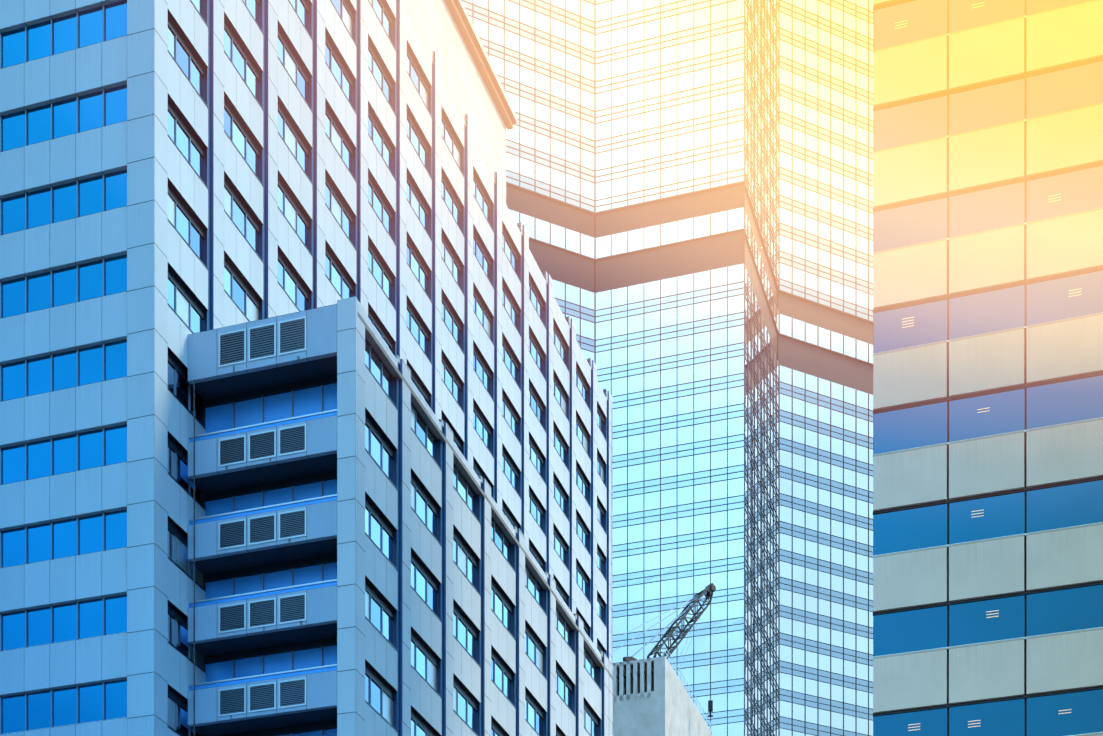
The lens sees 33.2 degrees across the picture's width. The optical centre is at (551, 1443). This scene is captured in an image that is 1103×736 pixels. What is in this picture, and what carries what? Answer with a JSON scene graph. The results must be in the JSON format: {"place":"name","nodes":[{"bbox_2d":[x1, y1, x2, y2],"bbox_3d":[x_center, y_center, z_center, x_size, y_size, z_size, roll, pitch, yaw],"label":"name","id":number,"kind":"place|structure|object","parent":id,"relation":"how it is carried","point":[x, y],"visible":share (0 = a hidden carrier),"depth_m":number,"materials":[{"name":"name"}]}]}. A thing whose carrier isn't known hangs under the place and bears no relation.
{"place":"outdoors","nodes":[
{"label":"outdoors","id":0,"kind":"place"},
{"bbox_2d":[0,0,613,735],"bbox_3d":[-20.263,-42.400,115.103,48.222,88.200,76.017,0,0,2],"label":"office block","id":1,"kind":"structure","parent":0,"point":[306,414],"depth_m":80.95,"materials":[{"name":"grey"}]},
{"bbox_2d":[613,642,711,735],"bbox_3d":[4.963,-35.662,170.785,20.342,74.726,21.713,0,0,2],"label":"building","id":2,"kind":"structure","parent":0,"point":[652,697],"depth_m":160.80,"materials":[{"name":"grey concrete"}]},
{"bbox_2d":[613,583,715,716],"bbox_3d":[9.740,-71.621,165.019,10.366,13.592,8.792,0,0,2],"label":"crane","id":3,"kind":"object","parent":2,"relation":"on","point":[708,590],"depth_m":166.35,"materials":[{"name":"black paint"}]},
{"label":"ground","id":4,"kind":"structure","parent":0,"visible":0},
{"bbox_2d":[462,0,872,735],"bbox_3d":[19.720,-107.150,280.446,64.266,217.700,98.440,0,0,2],"label":"skyscraper","id":5,"kind":"structure","parent":4,"relation":"on","point":[690,194],"depth_m":241.24,"materials":[{"name":"blue glass"}]},
{"bbox_2d":[873,0,1102,735],"bbox_3d":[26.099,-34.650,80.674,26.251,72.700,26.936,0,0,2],"label":"banded office building","id":6,"kind":"structure","parent":4,"relation":"on","point":[987,367],"depth_m":72.12,"materials":[{"name":"blue glass"}]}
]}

